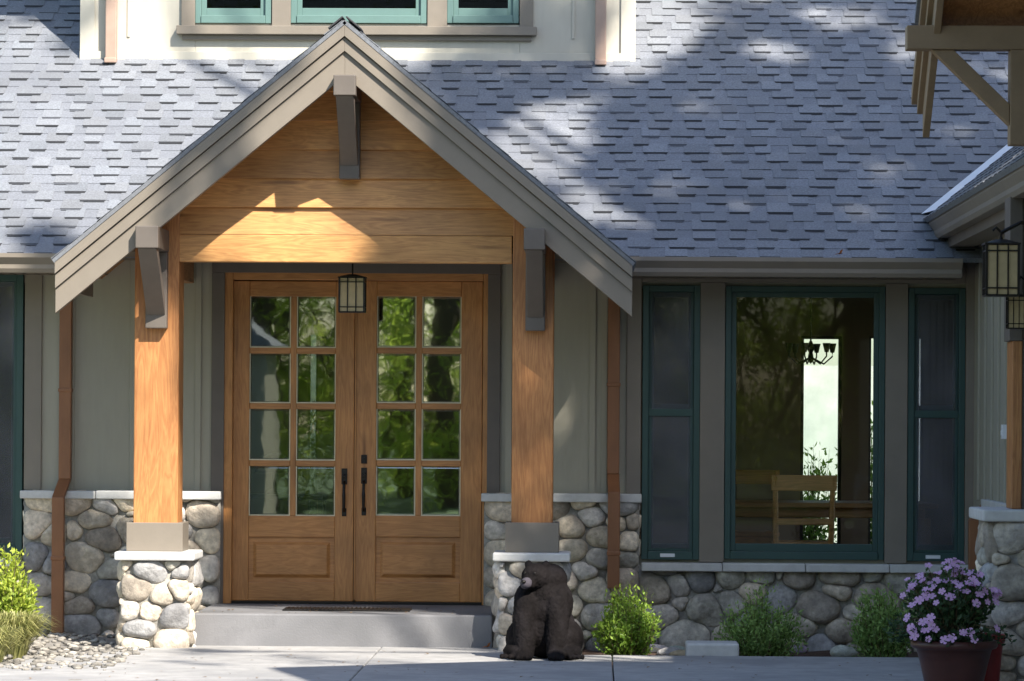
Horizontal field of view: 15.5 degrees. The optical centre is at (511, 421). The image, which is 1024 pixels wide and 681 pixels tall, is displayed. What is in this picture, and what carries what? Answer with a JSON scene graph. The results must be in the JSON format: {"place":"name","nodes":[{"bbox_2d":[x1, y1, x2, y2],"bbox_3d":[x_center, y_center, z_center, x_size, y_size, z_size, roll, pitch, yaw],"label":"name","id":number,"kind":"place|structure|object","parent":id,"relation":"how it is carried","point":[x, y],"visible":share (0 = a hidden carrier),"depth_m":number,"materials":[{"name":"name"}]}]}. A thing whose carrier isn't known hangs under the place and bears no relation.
{"place":"outdoors","nodes":[
{"label":"outdoors","id":0,"kind":"place"},
{"bbox_2d":[0,608,61,659],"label":"ornamental grass","id":1,"kind":"object","parent":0,"point":[27,621],"depth_m":25.08,"materials":[{"name":"green plant"}]},
{"bbox_2d":[0,632,149,679],"bbox_3d":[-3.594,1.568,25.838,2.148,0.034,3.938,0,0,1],"label":"gravel","id":2,"kind":"structure","parent":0,"point":[39,643],"depth_m":25.51,"materials":[{"name":"grey gravel"}]},
{"bbox_2d":[0,624,32,661],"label":"grass tuft","id":3,"kind":"object","parent":2,"relation":"on","point":[7,642],"visible":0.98,"depth_m":24.43,"materials":[{"name":"green plant"}]},
{"bbox_2d":[0,543,43,616],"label":"shrub","id":4,"kind":"object","parent":2,"relation":"on","point":[15,596],"visible":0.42,"depth_m":26.03,"materials":[{"name":"green plant"}]},
{"bbox_2d":[0,646,923,680],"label":"path","id":5,"kind":"structure","parent":0,"point":[252,663],"depth_m":24.45,"materials":[{"name":"concrete"}]},
{"bbox_2d":[500,560,584,660],"bbox_3d":[0.208,1.273,25.378,0.571,0.677,0.540,0,0,1],"label":"bear statue","id":6,"kind":"object","parent":5,"relation":"on","point":[544,624],"visible":1,"depth_m":25.25,"materials":[{"name":"brown metal"}]},
{"bbox_2d":[910,638,997,680],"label":"flower pot","id":7,"kind":"object","parent":5,"relation":"on","point":[959,661],"visible":0.85,"depth_m":21.77,"materials":[{"name":"brown terracotta"}]},
{"bbox_2d":[882,557,1016,647],"bbox_3d":[2.561,1.069,21.946,0.800,0.551,0.632,0,0,1],"label":"flowering plant","id":8,"kind":"object","parent":7,"relation":"on","point":[950,611],"visible":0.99,"depth_m":21.84,"materials":[{"name":"purple plant"}]},
{"bbox_2d":[981,633,1004,680],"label":"flower pot","id":9,"kind":"object","parent":5,"relation":"on","point":[993,668],"visible":0.23,"depth_m":22.21,"materials":[{"name":"red ceramic"}]},
{"bbox_2d":[803,442,836,542],"bbox_3d":[2.984,0.861,37.415,1.015,1.347,0.866,0,0,1],"label":"shrub","id":10,"kind":"object","parent":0,"point":[813,532],"visible":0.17,"depth_m":37.37,"materials":[{"name":"green plant"}]},
{"bbox_2d":[803,365,872,542],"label":"garden wall","id":11,"kind":"structure","parent":0,"point":[821,406],"depth_m":44.93,"materials":[{"name":"paint"}]},
{"bbox_2d":[804,339,872,365],"label":"sky","id":12,"kind":"structure","parent":0,"point":[833,361],"materials":[{"name":"white"}]},
{"bbox_2d":[835,401,872,543],"bbox_3d":[3.652,0.466,37.926,0.837,2.120,0.648,0,0,1],"label":"shrub","id":13,"kind":"object","parent":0,"point":[871,473],"visible":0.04,"depth_m":37.90,"materials":[{"name":"green plant"}]},
{"label":"ground","id":14,"kind":"structure","parent":0,"visible":0},
{"bbox_2d":[0,0,1023,680],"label":"house","id":15,"kind":"structure","parent":14,"relation":"on","point":[590,252],"depth_m":28.00,"materials":[{"name":"grey"}]},
{"bbox_2d":[0,275,24,554],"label":"window","id":16,"kind":"structure","parent":15,"relation":"in","point":[12,287],"depth_m":28.10,"materials":[{"name":"teal paint"}]},
{"bbox_2d":[195,0,271,23],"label":"window","id":17,"kind":"structure","parent":15,"relation":"in","point":[206,11],"depth_m":30.40,"materials":[{"name":"teal paint"}]},
{"bbox_2d":[250,494,326,514],"bbox_3d":[-1.946,0.977,31.050,0.800,0.760,0.400,0,0,1],"label":"console table","id":18,"kind":"object","parent":15,"relation":"on","point":[321,498],"visible":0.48,"depth_m":30.85,"materials":[{"name":"brown wood"}]},
{"bbox_2d":[255,453,288,493],"bbox_3d":[-1.962,0.425,31.051,0.340,0.345,0.340,0,0,1],"label":"table lamp","id":19,"kind":"object","parent":18,"relation":"on","point":[274,470],"visible":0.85,"depth_m":30.97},
{"bbox_2d":[232,281,354,600],"bbox_3d":[-1.637,0.143,28.079,0.909,2.394,0.118,0,0,1],"label":"door","id":20,"kind":"structure","parent":15,"relation":"in","point":[291,557],"depth_m":28.10,"materials":[{"name":"brown wood"}]},
{"bbox_2d":[308,333,317,514],"bbox_3d":[-1.861,0.146,35.100,0.088,1.959,0.060,0,0,1],"label":"back window","id":21,"kind":"structure","parent":15,"relation":"in","point":[313,337],"depth_m":35.09,"materials":[{"name":"clear glass"}]},
{"bbox_2d":[282,606,411,611],"bbox_3d":[-1.190,1.353,27.148,0.917,0.016,0.330,0,0,1],"label":"doormat","id":22,"kind":"object","parent":15,"relation":"on","point":[372,609],"visible":1,"depth_m":27.02,"materials":[{"name":"black rubber"}]},
{"bbox_2d":[338,263,366,312],"bbox_3d":[-1.149,-0.995,27.032,0.200,0.415,0.199,0,0,1],"label":"hanging lantern","id":23,"kind":"object","parent":15,"relation":"hanging from","point":[352,293],"visible":0.81,"depth_m":26.95,"materials":[{"name":"black metal"}]},
{"bbox_2d":[291,0,426,23],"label":"window","id":24,"kind":"structure","parent":15,"relation":"in","point":[302,11],"depth_m":30.38,"materials":[{"name":"teal paint"}]},
{"bbox_2d":[355,281,482,601],"bbox_3d":[-0.697,0.146,28.058,0.946,2.399,0.118,0,0,1],"label":"door","id":25,"kind":"structure","parent":15,"relation":"in","point":[417,557],"depth_m":28.08,"materials":[{"name":"brown wood"}]},
{"bbox_2d":[447,0,518,24],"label":"window","id":26,"kind":"structure","parent":15,"relation":"in","point":[461,12],"depth_m":30.36,"materials":[{"name":"teal paint"}]},
{"bbox_2d":[641,285,700,559],"bbox_3d":[1.186,0.003,28.010,0.429,2.043,0.142,0,0,1],"label":"window","id":27,"kind":"structure","parent":15,"relation":"in","point":[671,313],"depth_m":27.99,"materials":[{"name":"black glass"}]},
{"bbox_2d":[735,470,779,542],"bbox_3d":[1.997,0.893,31.388,0.500,0.980,0.490,0,0,1],"label":"dining chair","id":28,"kind":"object","parent":15,"relation":"on","point":[752,477],"visible":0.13,"depth_m":31.59,"materials":[{"name":"brown wood"}]},
{"bbox_2d":[735,500,871,517],"bbox_3d":[2.463,1.016,30.453,1.900,0.740,1.000,0,0,1],"label":"dining table","id":29,"kind":"object","parent":15,"relation":"on","point":[804,508],"visible":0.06,"depth_m":30.03,"materials":[{"name":"brown wood"}]},
{"bbox_2d":[771,475,836,543],"bbox_3d":[2.226,0.895,28.783,0.500,0.980,0.490,0,0,1],"label":"dining chair","id":30,"kind":"object","parent":15,"relation":"on","point":[803,482],"visible":0.51,"depth_m":28.55,"materials":[{"name":"brown wood"}]},
{"bbox_2d":[724,286,885,559],"bbox_3d":[2.182,0.006,27.993,1.188,2.035,0.132,0,0,1],"label":"window","id":31,"kind":"structure","parent":15,"relation":"in","point":[732,550],"depth_m":27.95,"materials":[{"name":"teal paint"}]},
{"bbox_2d":[785,298,835,364],"bbox_3d":[2.427,-0.849,30.454,0.422,0.770,0.410,0,0,1],"label":"chandelier","id":32,"kind":"object","parent":15,"relation":"hanging from","point":[810,347],"visible":1,"depth_m":30.44,"materials":[{"name":"black metal"}]},
{"bbox_2d":[800,336,841,543],"bbox_3d":[2.878,0.177,34.995,0.381,1.959,0.060,0,0,1],"label":"back window","id":33,"kind":"structure","parent":15,"relation":"in","point":[839,338],"depth_m":34.96,"materials":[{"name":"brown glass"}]},
{"bbox_2d":[868,336,872,543],"bbox_3d":[3.374,0.180,34.984,0.103,1.959,0.060,0,0,1],"label":"back window","id":34,"kind":"structure","parent":15,"relation":"in","point":[870,337],"depth_m":34.96,"materials":[{"name":"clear glass"}]},
{"bbox_2d":[906,288,965,560],"bbox_3d":[3.159,0.019,27.966,0.425,2.034,0.142,0,0,1],"label":"window","id":35,"kind":"structure","parent":15,"relation":"in","point":[936,316],"depth_m":27.94,"materials":[{"name":"teal paint"}]},
{"bbox_2d":[982,221,1023,296],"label":"wall lantern","id":36,"kind":"object","parent":15,"relation":"attached to","point":[1000,266],"depth_m":22.10,"materials":[{"name":"black metal"}]},
{"bbox_2d":[1000,425,1006,438],"bbox_3d":[3.345,0.067,25.512,0.040,0.099,0.100,0,0,1],"label":"door intercom","id":37,"kind":"object","parent":15,"relation":"attached to","point":[1003,432],"depth_m":25.46,"materials":[{"name":"white plastic"}]},
{"bbox_2d":[1006,275,1023,328],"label":"wall lantern","id":38,"kind":"object","parent":15,"relation":"attached to","point":[1014,312],"depth_m":22.41,"materials":[{"name":"black metal"}]},
{"bbox_2d":[582,649,917,668],"bbox_3d":[1.952,1.705,26.874,2.900,0.046,2.138,0,0,1],"label":"planting bed","id":39,"kind":"object","parent":14,"relation":"on","point":[823,653],"visible":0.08,"depth_m":27.51,"materials":[{"name":"brown soil"}]},
{"bbox_2d":[586,573,664,660],"bbox_3d":[0.801,1.379,26.433,0.561,0.648,0.453,0,0,1],"label":"shrub","id":40,"kind":"object","parent":39,"relation":"on","point":[632,633],"visible":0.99,"depth_m":26.38,"materials":[{"name":"green plant"}]},
{"bbox_2d":[647,647,659,651],"bbox_3d":[1.022,1.678,27.480,0.155,0.064,0.106,0,0,1],"label":"cobble","id":41,"kind":"object","parent":39,"relation":"on","point":[655,649],"visible":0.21,"depth_m":27.43,"materials":[{"name":"stone"}]},
{"bbox_2d":[650,644,665,648],"bbox_3d":[1.052,1.671,27.543,0.195,0.088,0.143,0,0,1],"label":"cobble","id":42,"kind":"object","parent":39,"relation":"on","point":[659,646],"visible":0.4,"depth_m":27.50,"materials":[{"name":"stone"}]},
{"bbox_2d":[656,647,680,655],"bbox_3d":[1.145,1.670,27.078,0.208,0.094,0.144,0,0,1],"label":"cobble","id":43,"kind":"object","parent":39,"relation":"on","point":[666,650],"visible":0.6,"depth_m":27.03,"materials":[{"name":"stone"}]},
{"bbox_2d":[669,650,684,655],"bbox_3d":[1.214,1.677,26.995,0.168,0.075,0.124,0,0,1],"label":"cobble","id":44,"kind":"object","parent":39,"relation":"on","point":[678,653],"visible":0.36,"depth_m":26.95,"materials":[{"name":"stone"}]},
{"bbox_2d":[670,645,684,649],"bbox_3d":[1.212,1.679,27.607,0.161,0.067,0.109,0,0,1],"label":"cobble","id":45,"kind":"object","parent":39,"relation":"on","point":[681,647],"visible":0.33,"depth_m":27.58,"materials":[{"name":"stone"}]},
{"bbox_2d":[685,640,738,655],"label":"stone slab","id":46,"kind":"structure","parent":39,"relation":"on","point":[712,648],"depth_m":26.03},
{"bbox_2d":[712,575,808,655],"bbox_3d":[1.755,1.412,26.454,0.692,0.672,0.542,0,0,1],"label":"shrub","id":47,"kind":"object","parent":39,"relation":"on","point":[757,635],"visible":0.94,"depth_m":26.40,"materials":[{"name":"green plant"}]},
{"bbox_2d":[789,645,808,652],"bbox_3d":[2.081,1.676,27.546,0.194,0.094,0.155,0,0,1],"label":"cobble","id":48,"kind":"object","parent":39,"relation":"on","point":[804,649],"visible":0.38,"depth_m":27.49,"materials":[{"name":"stone"}]},
{"bbox_2d":[830,645,857,656],"bbox_3d":[2.409,1.672,27.206,0.209,0.113,0.189,0,0,1],"label":"cobble","id":49,"kind":"object","parent":39,"relation":"on","point":[841,651],"visible":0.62,"depth_m":27.14,"materials":[{"name":"stone"}]},
{"bbox_2d":[843,583,916,656],"bbox_3d":[2.643,1.426,26.448,0.536,0.586,0.517,0,0,20],"label":"shrub","id":50,"kind":"object","parent":39,"relation":"on","point":[871,639],"visible":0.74,"depth_m":26.37,"materials":[{"name":"green plant"}]}
]}

